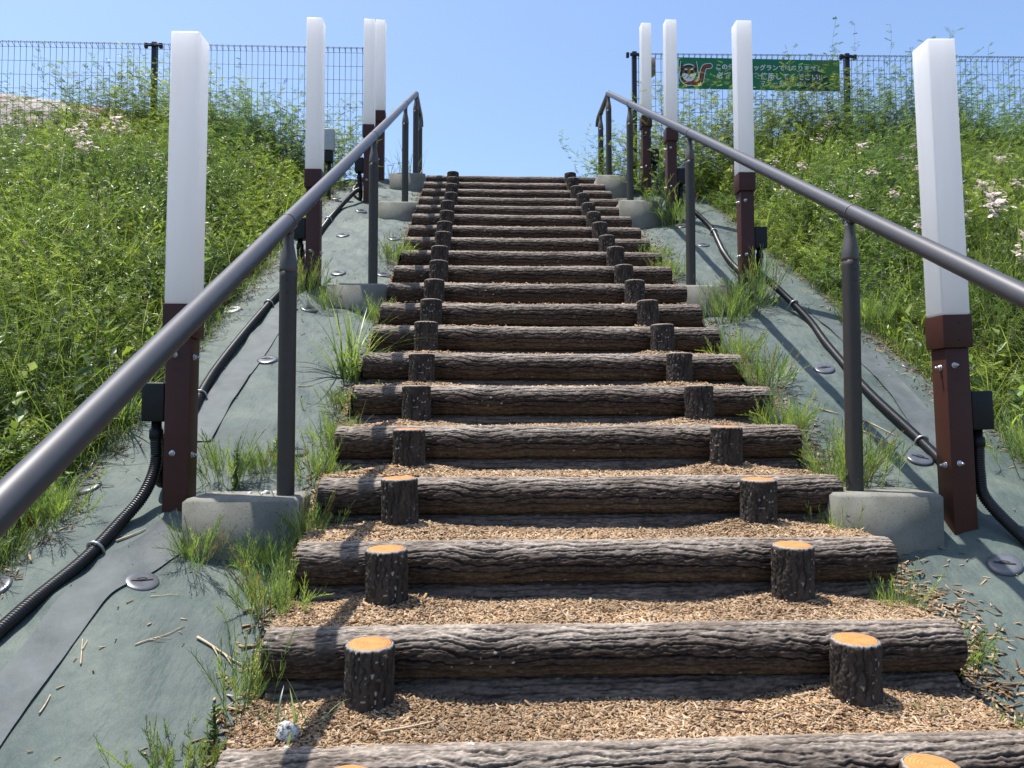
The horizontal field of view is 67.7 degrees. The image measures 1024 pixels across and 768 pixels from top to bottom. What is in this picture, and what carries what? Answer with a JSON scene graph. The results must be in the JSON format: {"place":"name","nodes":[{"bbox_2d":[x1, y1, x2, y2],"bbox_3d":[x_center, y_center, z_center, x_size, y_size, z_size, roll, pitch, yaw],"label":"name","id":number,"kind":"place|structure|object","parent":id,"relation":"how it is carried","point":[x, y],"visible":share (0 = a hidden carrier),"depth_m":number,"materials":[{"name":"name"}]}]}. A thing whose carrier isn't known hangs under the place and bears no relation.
{"place":"outdoors","nodes":[
{"label":"outdoors","id":0,"kind":"place"},
{"bbox_2d":[0,93,292,173],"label":"hill","id":1,"kind":"structure","parent":0,"point":[35,104],"depth_m":15.60,"materials":[{"name":"plant"}]},
{"bbox_2d":[0,163,1023,555],"bbox_3d":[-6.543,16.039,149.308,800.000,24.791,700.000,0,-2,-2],"label":"ground","id":2,"kind":"structure","parent":0,"point":[234,297],"depth_m":3.75,"materials":[{"name":"green plant"}]},
{"bbox_2d":[0,82,344,583],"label":"weeds","id":3,"kind":"object","parent":2,"relation":"on","point":[47,225],"visible":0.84,"depth_m":4.41,"materials":[{"name":"green plant"}]},
{"bbox_2d":[141,31,208,511],"bbox_3d":[-1.184,-0.302,2.682,0.186,1.872,0.114,0,-2,-2],"label":"bollard lamp","id":4,"kind":"object","parent":2,"relation":"on","point":[171,402],"visible":0.77,"depth_m":2.65,"materials":[{"name":"white plastic"}]},
{"bbox_2d":[0,439,162,639],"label":"corrugated hose","id":5,"kind":"object","parent":4,"relation":"attached to","point":[20,612],"visible":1,"depth_m":2.40,"materials":[{"name":"plastic"}]},
{"bbox_2d":[0,40,375,177],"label":"fence","id":6,"kind":"object","parent":2,"relation":"on","point":[154,45],"visible":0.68,"depth_m":8.21,"materials":[{"name":"metal"}]},
{"bbox_2d":[0,41,401,189],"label":"vetch","id":7,"kind":"object","parent":2,"relation":"on","point":[149,93],"visible":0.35,"depth_m":7.88,"materials":[{"name":"green plant"}]},
{"bbox_2d":[0,178,421,767],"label":"ground sheet","id":8,"kind":"object","parent":2,"relation":"on","point":[118,693],"visible":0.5,"depth_m":2.31,"materials":[{"name":"grey fabric"}]},
{"bbox_2d":[0,469,108,532],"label":"horsetail clump","id":9,"kind":"object","parent":8,"relation":"on","point":[59,507],"visible":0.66,"depth_m":2.57,"materials":[{"name":"green plant"}]},
{"bbox_2d":[0,510,181,744],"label":"joint tape","id":10,"kind":"object","parent":8,"relation":"on","point":[30,666],"visible":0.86,"depth_m":2.14,"materials":[{"name":"grey plastic"}]},
{"bbox_2d":[125,572,159,590],"bbox_3d":[-1.133,0.606,2.338,0.102,0.029,0.102,7,19,-34],"label":"anchor pin","id":11,"kind":"object","parent":8,"relation":"on","point":[141,581],"visible":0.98,"depth_m":2.33,"materials":[{"name":"metal"}]},
{"bbox_2d":[93,713,232,767],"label":"horsetail clump","id":12,"kind":"object","parent":8,"relation":"on","point":[154,757],"visible":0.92,"depth_m":1.73,"materials":[{"name":"green plant"}]},
{"bbox_2d":[152,509,236,574],"bbox_3d":[-0.973,0.497,2.454,0.260,0.204,0.283,-2,-3,40],"label":"horsetail clump","id":13,"kind":"object","parent":8,"relation":"on","point":[208,540],"visible":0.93,"depth_m":2.44,"materials":[{"name":"green plant"}]},
{"bbox_2d":[194,427,270,489],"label":"horsetail clump","id":14,"kind":"object","parent":8,"relation":"on","point":[214,456],"visible":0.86,"depth_m":2.78,"materials":[{"name":"green plant"}]},
{"bbox_2d":[187,615,297,726],"bbox_3d":[-0.661,0.701,1.869,0.233,0.276,0.326,0,-2,7],"label":"horsetail clump","id":15,"kind":"object","parent":8,"relation":"on","point":[250,683],"visible":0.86,"depth_m":1.88,"materials":[{"name":"green plant"}]},
{"bbox_2d":[181,490,310,560],"bbox_3d":[-0.903,0.593,2.670,0.365,0.420,0.360,0,-2,-3],"label":"concrete footing","id":16,"kind":"object","parent":8,"relation":"on","point":[244,510],"visible":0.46,"depth_m":2.50,"materials":[{"name":"grey concrete"}]},
{"bbox_2d":[197,306,297,440],"bbox_3d":[-1.300,-0.110,3.754,0.160,0.759,1.406,0,-2,-2],"label":"joint tape","id":17,"kind":"object","parent":8,"relation":"on","point":[226,387],"visible":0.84,"depth_m":3.59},
{"bbox_2d":[228,439,276,479],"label":"horsetail clump","id":18,"kind":"object","parent":8,"relation":"on","point":[263,464],"visible":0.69,"depth_m":2.83,"materials":[{"name":"green plant"}]},
{"bbox_2d":[212,528,297,579],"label":"horsetail clump","id":19,"kind":"object","parent":8,"relation":"on","point":[256,555],"visible":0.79,"depth_m":2.42,"materials":[{"name":"green plant"}]},
{"bbox_2d":[244,519,323,588],"bbox_3d":[-0.725,0.530,2.408,0.272,0.223,0.193,-2,-3,33],"label":"horsetail clump","id":20,"kind":"object","parent":8,"relation":"on","point":[278,555],"visible":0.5,"depth_m":2.38,"materials":[{"name":"green plant"}]},
{"bbox_2d":[272,249,344,297],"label":"horsetail clump","id":21,"kind":"object","parent":8,"relation":"on","point":[302,281],"visible":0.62,"depth_m":4.68,"materials":[{"name":"green plant"}]},
{"bbox_2d":[267,425,360,490],"bbox_3d":[-0.733,0.270,2.784,0.310,0.241,0.336,2,-3,-39],"label":"horsetail clump","id":22,"kind":"object","parent":8,"relation":"on","point":[326,466],"visible":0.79,"depth_m":2.79,"materials":[{"name":"green plant"}]},
{"bbox_2d":[297,407,367,447],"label":"horsetail clump","id":23,"kind":"object","parent":8,"relation":"on","point":[332,426],"visible":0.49,"depth_m":3.06,"materials":[{"name":"green plant"}]},
{"bbox_2d":[275,290,437,381],"bbox_3d":[-0.730,-0.246,3.689,0.768,0.480,0.774,1,-3,-23],"label":"grass tuft","id":24,"kind":"object","parent":8,"relation":"on","point":[350,371],"visible":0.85,"depth_m":3.63,"materials":[{"name":"green plant"}]},
{"bbox_2d":[326,283,388,312],"bbox_3d":[-0.950,-0.395,4.804,0.365,0.420,0.360,0,-2,-2],"label":"concrete footing","id":25,"kind":"object","parent":8,"relation":"on","point":[350,294],"visible":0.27,"depth_m":4.63,"materials":[{"name":"grey concrete"}]},
{"bbox_2d":[378,201,418,220],"bbox_3d":[-1.012,-1.383,6.858,0.365,0.420,0.360,0,-2,-2],"label":"concrete footing","id":26,"kind":"object","parent":8,"relation":"on","point":[403,211],"visible":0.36,"depth_m":6.68,"materials":[{"name":"grey concrete"}]},
{"bbox_2d":[389,173,425,191],"bbox_3d":[-1.081,-1.950,8.001,0.365,0.420,0.360,0,-2,-3],"label":"concrete footing","id":27,"kind":"object","parent":8,"relation":"on","point":[416,181],"visible":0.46,"depth_m":7.83,"materials":[{"name":"concrete"}]},
{"bbox_2d":[294,18,324,289],"bbox_3d":[-1.280,-1.360,4.827,0.186,1.910,0.114,0,-2,-2],"label":"bollard lamp","id":28,"kind":"object","parent":2,"relation":"on","point":[308,229],"visible":0.77,"depth_m":4.79,"materials":[{"name":"white plastic"}]},
{"bbox_2d":[156,249,303,487],"bbox_3d":[-1.353,-0.242,3.748,0.174,1.313,2.109,0,-2,-2],"label":"corrugated hose","id":29,"kind":"object","parent":28,"relation":"attached to","point":[221,361],"visible":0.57,"depth_m":3.84,"materials":[{"name":"plastic"}]},
{"bbox_2d":[355,19,375,202],"bbox_3d":[-1.354,-2.415,7.073,0.186,1.930,0.114,0,-2,-2],"label":"bollard lamp","id":30,"kind":"object","parent":2,"relation":"on","point":[369,100],"visible":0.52,"depth_m":7.04,"materials":[{"name":"white plastic"}]},
{"bbox_2d":[375,20,386,180],"bbox_3d":[-1.411,-2.877,8.021,0.186,1.895,0.114,0,-2,-3],"label":"bollard lamp","id":31,"kind":"object","parent":2,"relation":"on","point":[380,101],"visible":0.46,"depth_m":7.99,"materials":[{"name":"white plastic"}]},
{"bbox_2d":[639,23,658,197],"bbox_3d":[1.382,-2.682,7.705,0.186,1.918,0.114,0,-2,-3],"label":"bollard lamp","id":32,"kind":"object","parent":2,"relation":"on","point":[647,161],"visible":0.96,"depth_m":7.67,"materials":[{"name":"white plastic"}]},
{"bbox_2d":[663,19,684,224],"bbox_3d":[1.424,-2.222,6.705,0.186,1.953,0.114,0,-2,-3],"label":"bollard lamp","id":33,"kind":"object","parent":2,"relation":"on","point":[670,137],"visible":0.88,"depth_m":6.67,"materials":[{"name":"white plastic"}]},
{"bbox_2d":[731,20,766,303],"bbox_3d":[1.498,-1.319,4.816,0.186,1.946,0.114,0,-2,-2],"label":"bollard lamp","id":34,"kind":"object","parent":2,"relation":"on","point":[749,235],"visible":0.95,"depth_m":4.79,"materials":[{"name":"white plastic"}]},
{"bbox_2d":[756,258,936,463],"bbox_3d":[1.659,-0.188,3.767,0.180,1.301,2.083,0,-2,-2],"label":"corrugated hose","id":35,"kind":"object","parent":34,"relation":"attached to","point":[922,442],"visible":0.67,"depth_m":3.56,"materials":[{"name":"plastic"}]},
{"bbox_2d":[558,17,1023,197],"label":"vetch","id":36,"kind":"object","parent":2,"relation":"on","point":[725,134],"visible":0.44,"depth_m":8.09,"materials":[{"name":"green plant"}]},
{"bbox_2d":[612,183,1023,725],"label":"ground sheet","id":37,"kind":"object","parent":2,"relation":"on","point":[1004,595],"visible":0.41,"depth_m":3.23,"materials":[{"name":"grey fabric"}]},
{"bbox_2d":[594,175,626,197],"bbox_3d":[1.044,-1.912,7.942,0.365,0.420,0.360,0,-2,-2],"label":"concrete footing","id":38,"kind":"object","parent":37,"relation":"on","point":[615,186],"visible":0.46,"depth_m":7.77,"materials":[{"name":"grey concrete"}]},
{"bbox_2d":[616,200,661,228],"bbox_3d":[1.111,-1.385,6.820,0.365,0.420,0.360,0,-2,-3],"label":"concrete footing","id":39,"kind":"object","parent":37,"relation":"on","point":[634,210],"visible":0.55,"depth_m":6.64,"materials":[{"name":"grey concrete"}]},
{"bbox_2d":[645,185,713,228],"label":"horsetail clump","id":40,"kind":"object","parent":37,"relation":"on","point":[665,213],"visible":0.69,"depth_m":6.54,"materials":[{"name":"green plant"}]},
{"bbox_2d":[678,285,735,315],"bbox_3d":[1.190,-0.392,4.868,0.365,0.420,0.360,0,-2,-3],"label":"concrete footing","id":41,"kind":"object","parent":37,"relation":"on","point":[692,293],"visible":0.27,"depth_m":4.69,"materials":[{"name":"grey concrete"}]},
{"bbox_2d":[695,271,762,325],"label":"horsetail clump","id":42,"kind":"object","parent":37,"relation":"on","point":[733,307],"visible":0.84,"depth_m":4.47,"materials":[{"name":"green plant"}]},
{"bbox_2d":[694,323,770,362],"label":"horsetail clump","id":43,"kind":"object","parent":37,"relation":"on","point":[733,342],"visible":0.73,"depth_m":3.90,"materials":[{"name":"green plant"}]},
{"bbox_2d":[705,262,793,318],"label":"horsetail clump","id":44,"kind":"object","parent":37,"relation":"on","point":[761,291],"visible":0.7,"depth_m":4.59,"materials":[{"name":"green plant"}]},
{"bbox_2d":[722,232,797,304],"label":"horsetail clump","id":45,"kind":"object","parent":37,"relation":"on","point":[766,263],"visible":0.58,"depth_m":4.76,"materials":[{"name":"green plant"}]},
{"bbox_2d":[728,341,812,393],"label":"horsetail clump","id":46,"kind":"object","parent":37,"relation":"on","point":[760,373],"visible":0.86,"depth_m":3.61,"materials":[{"name":"green plant"}]},
{"bbox_2d":[796,433,883,486],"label":"horsetail clump","id":47,"kind":"object","parent":37,"relation":"on","point":[838,473],"visible":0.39,"depth_m":2.85,"materials":[{"name":"green plant"}]},
{"bbox_2d":[788,414,912,487],"bbox_3d":[1.284,0.263,2.892,0.439,0.307,0.466,0,-2,-8],"label":"horsetail clump","id":48,"kind":"object","parent":37,"relation":"on","point":[871,458],"visible":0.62,"depth_m":2.85,"materials":[{"name":"green plant"}]},
{"bbox_2d":[809,311,935,447],"bbox_3d":[1.821,-0.059,3.805,0.191,0.831,1.569,0,-2,5],"label":"joint tape","id":49,"kind":"object","parent":37,"relation":"on","point":[918,414],"visible":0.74,"depth_m":3.66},
{"bbox_2d":[823,486,943,555],"bbox_3d":[1.280,0.591,2.766,0.365,0.420,0.360,0,-2,-2],"label":"concrete footing","id":50,"kind":"object","parent":37,"relation":"on","point":[905,520],"visible":0.41,"depth_m":2.59,"materials":[{"name":"grey concrete"}]},
{"bbox_2d":[866,555,947,610],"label":"horsetail clump","id":51,"kind":"object","parent":37,"relation":"on","point":[900,597],"visible":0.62,"depth_m":2.25,"materials":[{"name":"green plant"}]},
{"bbox_2d":[933,612,1004,679],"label":"horsetail clump","id":52,"kind":"object","parent":37,"relation":"on","point":[982,653],"visible":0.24,"depth_m":2.07,"materials":[{"name":"green plant"}]},
{"bbox_2d":[986,553,1023,576],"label":"anchor pin","id":53,"kind":"object","parent":37,"relation":"on","point":[1003,564],"visible":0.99,"depth_m":2.46,"materials":[{"name":"metal"}]},
{"bbox_2d":[626,51,1023,182],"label":"fence","id":54,"kind":"object","parent":2,"relation":"on","point":[845,57],"visible":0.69,"depth_m":8.53,"materials":[{"name":"metal"}]},
{"bbox_2d":[678,57,839,91],"bbox_3d":[2.736,-3.422,8.442,1.810,0.350,0.009,0,-2,-2],"label":"banner","id":55,"kind":"object","parent":54,"relation":"attached to","point":[766,68],"visible":0.69,"depth_m":8.44,"materials":[{"name":"green fabric"}]},
{"bbox_2d":[684,89,1023,461],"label":"weeds","id":56,"kind":"object","parent":2,"relation":"on","point":[804,216],"visible":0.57,"depth_m":5.37,"materials":[{"name":"green plant"}]},
{"bbox_2d":[825,282,906,333],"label":"horsetail clump","id":57,"kind":"object","parent":2,"relation":"on","point":[873,308],"visible":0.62,"depth_m":4.37,"materials":[{"name":"green plant"}]},
{"bbox_2d":[912,39,993,534],"bbox_3d":[1.571,-0.278,2.701,0.186,1.885,0.114,-2,-2,-3],"label":"bollard lamp","id":58,"kind":"object","parent":2,"relation":"on","point":[964,415],"visible":0.96,"depth_m":2.67,"materials":[{"name":"white plastic"}]},
{"bbox_2d":[974,447,1023,545],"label":"corrugated hose","id":59,"kind":"object","parent":58,"relation":"attached to","point":[1002,517],"visible":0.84,"depth_m":2.64,"materials":[{"name":"plastic"}]},
{"bbox_2d":[984,404,1023,475],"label":"horsetail clump","id":60,"kind":"object","parent":2,"relation":"on","point":[1018,442],"visible":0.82,"depth_m":3.08,"materials":[{"name":"green plant"}]},
{"bbox_2d":[0,0,1023,181],"label":"sky","id":61,"kind":"structure","parent":0,"point":[497,82],"materials":[{"name":"blue"}]},
{"bbox_2d":[0,181,1023,767],"bbox_3d":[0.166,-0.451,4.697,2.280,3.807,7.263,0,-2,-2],"label":"path","id":62,"kind":"structure","parent":0,"point":[957,672],"depth_m":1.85,"materials":[{"name":"brown wood"}]},
{"bbox_2d":[0,91,422,537],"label":"handrail","id":63,"kind":"object","parent":62,"relation":"on","point":[31,477],"visible":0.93,"depth_m":2.03,"materials":[{"name":"metal"}]},
{"bbox_2d":[214,548,334,632],"bbox_3d":[-0.688,0.589,2.209,0.338,0.234,0.358,1,-3,-18],"label":"horsetail clump","id":64,"kind":"object","parent":62,"relation":"on","point":[278,594],"visible":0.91,"depth_m":2.17,"materials":[{"name":"green plant"}]},
{"bbox_2d":[258,483,369,546],"bbox_3d":[-0.691,0.454,2.568,0.337,0.231,0.356,-2,-3,34],"label":"horsetail clump","id":65,"kind":"object","parent":62,"relation":"on","point":[317,521],"visible":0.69,"depth_m":2.52,"materials":[{"name":"green plant"}]},
{"bbox_2d":[343,636,395,713],"bbox_3d":[-0.349,0.782,1.861,0.124,0.301,0.123,0,-1,32],"label":"stump","id":66,"kind":"object","parent":62,"relation":"on","point":[369,673],"visible":0.59,"depth_m":1.81,"materials":[{"name":"brown wood"}]},
{"bbox_2d":[365,545,408,607],"bbox_3d":[-0.359,0.621,2.190,0.124,0.301,0.123,-1,-1,23],"label":"stump","id":67,"kind":"object","parent":62,"relation":"on","point":[386,576],"visible":0.59,"depth_m":2.14,"materials":[{"name":"brown wood"}]},
{"bbox_2d":[381,476,418,525],"bbox_3d":[-0.371,0.461,2.531,0.123,0.301,0.124,-1,-1,10],"label":"stump","id":68,"kind":"object","parent":62,"relation":"on","point":[399,500],"visible":0.52,"depth_m":2.48,"materials":[{"name":"brown wood"}]},
{"bbox_2d":[392,428,425,467],"bbox_3d":[-0.387,0.318,2.864,0.123,0.301,0.124,-1,-1,39],"label":"stump","id":69,"kind":"object","parent":62,"relation":"on","point":[409,447],"visible":0.45,"depth_m":2.81,"materials":[{"name":"brown wood"}]},
{"bbox_2d":[402,385,430,420],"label":"stump","id":70,"kind":"object","parent":62,"relation":"on","point":[416,403],"visible":0.52,"depth_m":3.15,"materials":[{"name":"brown wood"}]},
{"bbox_2d":[408,353,434,381],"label":"stump","id":71,"kind":"object","parent":62,"relation":"on","point":[421,367],"visible":0.45,"depth_m":3.48,"materials":[{"name":"brown wood"}]},
{"bbox_2d":[414,321,437,350],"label":"stump","id":72,"kind":"object","parent":62,"relation":"on","point":[426,335],"visible":0.52,"depth_m":3.82,"materials":[{"name":"brown wood"}]},
{"bbox_2d":[420,298,441,324],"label":"stump","id":73,"kind":"object","parent":62,"relation":"on","point":[430,309],"visible":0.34,"depth_m":4.15,"materials":[{"name":"brown wood"}]},
{"bbox_2d":[426,175,596,183],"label":"log riser","id":74,"kind":"object","parent":62,"relation":"on","point":[503,179],"visible":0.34,"depth_m":7.99,"materials":[{"name":"brown wood"}]},
{"bbox_2d":[424,182,604,190],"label":"log riser","id":75,"kind":"object","parent":62,"relation":"on","point":[515,186],"visible":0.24,"depth_m":7.65,"materials":[{"name":"brown wood"}]},
{"bbox_2d":[422,189,611,198],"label":"log riser","id":76,"kind":"object","parent":62,"relation":"on","point":[486,193],"visible":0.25,"depth_m":7.31,"materials":[{"name":"brown wood"}]},
{"bbox_2d":[416,205,618,215],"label":"log riser","id":77,"kind":"object","parent":62,"relation":"on","point":[518,210],"visible":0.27,"depth_m":6.65,"materials":[{"name":"brown wood"}]},
{"bbox_2d":[420,197,617,206],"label":"log riser","id":78,"kind":"object","parent":62,"relation":"on","point":[483,201],"visible":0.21,"depth_m":6.98,"materials":[{"name":"brown wood"}]},
{"bbox_2d":[412,214,631,227],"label":"log riser","id":79,"kind":"object","parent":62,"relation":"on","point":[521,220],"visible":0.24,"depth_m":6.31,"materials":[{"name":"brown wood"}]},
{"bbox_2d":[409,225,641,238],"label":"log riser","id":80,"kind":"object","parent":62,"relation":"on","point":[512,232],"visible":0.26,"depth_m":5.97,"materials":[{"name":"brown wood"}]},
{"bbox_2d":[404,237,649,252],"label":"log riser","id":81,"kind":"object","parent":62,"relation":"on","point":[531,244],"visible":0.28,"depth_m":5.64,"materials":[{"name":"brown wood"}]},
{"bbox_2d":[401,250,661,266],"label":"log riser","id":82,"kind":"object","parent":62,"relation":"on","point":[480,258],"visible":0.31,"depth_m":5.31,"materials":[{"name":"brown wood"}]},
{"bbox_2d":[393,265,671,283],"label":"log riser","id":83,"kind":"object","parent":62,"relation":"on","point":[543,274],"visible":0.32,"depth_m":4.97,"materials":[{"name":"brown wood"}]},
{"bbox_2d":[388,283,686,303],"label":"log riser","id":84,"kind":"object","parent":62,"relation":"on","point":[507,293],"visible":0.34,"depth_m":4.64,"materials":[{"name":"brown wood"}]},
{"bbox_2d":[380,303,702,326],"bbox_3d":[0.171,-0.330,4.354,1.820,0.258,0.142,0,-2,-2],"label":"log riser","id":85,"kind":"object","parent":62,"relation":"on","point":[569,315],"visible":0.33,"depth_m":4.30,"materials":[{"name":"brown wood"}]},
{"bbox_2d":[372,326,720,353],"bbox_3d":[0.188,-0.176,4.024,1.820,0.258,0.142,0,-2,-2],"label":"log riser","id":86,"kind":"object","parent":62,"relation":"on","point":[554,340],"visible":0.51,"depth_m":3.98,"materials":[{"name":"brown wood"}]},
{"bbox_2d":[362,353,743,385],"bbox_3d":[0.203,-0.020,3.686,1.820,0.258,0.142,0,-2,-2],"label":"log riser","id":87,"kind":"object","parent":62,"relation":"on","point":[491,369],"visible":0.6,"depth_m":3.64,"materials":[{"name":"brown wood"}]},
{"bbox_2d":[353,385,773,424],"bbox_3d":[0.229,0.135,3.346,1.820,0.258,0.142,0,-2,-3],"label":"log riser","id":88,"kind":"object","parent":62,"relation":"on","point":[481,405],"visible":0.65,"depth_m":3.30,"materials":[{"name":"brown wood"}]},
{"bbox_2d":[334,424,802,470],"bbox_3d":[0.228,0.289,3.014,1.820,0.258,0.142,0,-2,-2],"label":"log riser","id":89,"kind":"object","parent":62,"relation":"on","point":[604,447],"visible":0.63,"depth_m":2.97,"materials":[{"name":"brown wood"}]},
{"bbox_2d":[317,474,843,528],"bbox_3d":[0.248,0.450,2.682,1.820,0.258,0.142,0,-2,-3],"label":"log riser","id":90,"kind":"object","parent":62,"relation":"on","point":[660,501],"visible":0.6,"depth_m":2.63,"materials":[{"name":"brown wood"}]},
{"bbox_2d":[295,536,898,602],"bbox_3d":[0.267,0.603,2.346,1.820,0.258,0.142,0,-2,-3],"label":"log riser","id":91,"kind":"object","parent":62,"relation":"on","point":[687,568],"visible":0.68,"depth_m":2.30,"materials":[{"name":"brown wood"}]},
{"bbox_2d":[260,618,967,702],"bbox_3d":[0.277,0.756,2.007,1.820,0.258,0.142,0,-2,-3],"label":"log riser","id":92,"kind":"object","parent":62,"relation":"on","point":[593,661],"visible":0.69,"depth_m":1.96,"materials":[{"name":"brown wood"}]},
{"bbox_2d":[216,730,1023,767],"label":"log riser","id":93,"kind":"object","parent":62,"relation":"on","point":[987,749],"visible":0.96,"depth_m":1.65,"materials":[{"name":"brown wood"}]},
{"bbox_2d":[637,299,658,326],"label":"stump","id":94,"kind":"object","parent":62,"relation":"on","point":[647,312],"visible":0.49,"depth_m":4.21,"materials":[{"name":"brown wood"}]},
{"bbox_2d":[650,323,674,351],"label":"stump","id":95,"kind":"object","parent":62,"relation":"on","point":[662,337],"visible":0.36,"depth_m":3.87,"materials":[{"name":"brown wood"}]},
{"bbox_2d":[666,352,692,381],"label":"stump","id":96,"kind":"object","parent":62,"relation":"on","point":[678,366],"visible":0.46,"depth_m":3.53,"materials":[{"name":"brown wood"}]},
{"bbox_2d":[684,385,713,420],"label":"stump","id":97,"kind":"object","parent":62,"relation":"on","point":[698,399],"visible":0.43,"depth_m":3.20,"materials":[{"name":"brown wood"}]},
{"bbox_2d":[710,426,742,466],"bbox_3d":[0.818,0.311,2.919,0.124,0.301,0.123,1,-1,-38],"label":"stump","id":98,"kind":"object","parent":62,"relation":"on","point":[726,445],"visible":0.57,"depth_m":2.87,"materials":[{"name":"brown wood"}]},
{"bbox_2d":[739,477,777,524],"bbox_3d":[0.834,0.471,2.582,0.123,0.301,0.124,0,-1,-25],"label":"stump","id":99,"kind":"object","parent":62,"relation":"on","point":[758,500],"visible":0.62,"depth_m":2.53,"materials":[{"name":"brown wood"}]},
{"bbox_2d":[736,383,836,435],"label":"horsetail clump","id":100,"kind":"object","parent":62,"relation":"on","point":[790,412],"visible":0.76,"depth_m":3.23,"materials":[{"name":"green plant"}]},
{"bbox_2d":[771,541,814,602],"bbox_3d":[0.827,0.623,2.248,0.124,0.301,0.123,0,-1,-26],"label":"stump","id":101,"kind":"object","parent":62,"relation":"on","point":[792,571],"visible":0.62,"depth_m":2.20,"materials":[{"name":"brown wood"}]},
{"bbox_2d":[829,632,883,707],"bbox_3d":[0.860,0.787,1.907,0.124,0.301,0.123,0,-1,-10],"label":"stump","id":102,"kind":"object","parent":62,"relation":"on","point":[855,659],"visible":0.63,"depth_m":1.86,"materials":[{"name":"brown wood"}]},
{"bbox_2d":[899,753,960,767],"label":"stump","id":103,"kind":"object","parent":62,"relation":"on","point":[917,760],"visible":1,"depth_m":1.59,"materials":[{"name":"brown wood"}]},
{"bbox_2d":[595,90,1023,490],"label":"handrail","id":104,"kind":"object","parent":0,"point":[998,283],"visible":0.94,"depth_m":2.72,"materials":[{"name":"metal"}]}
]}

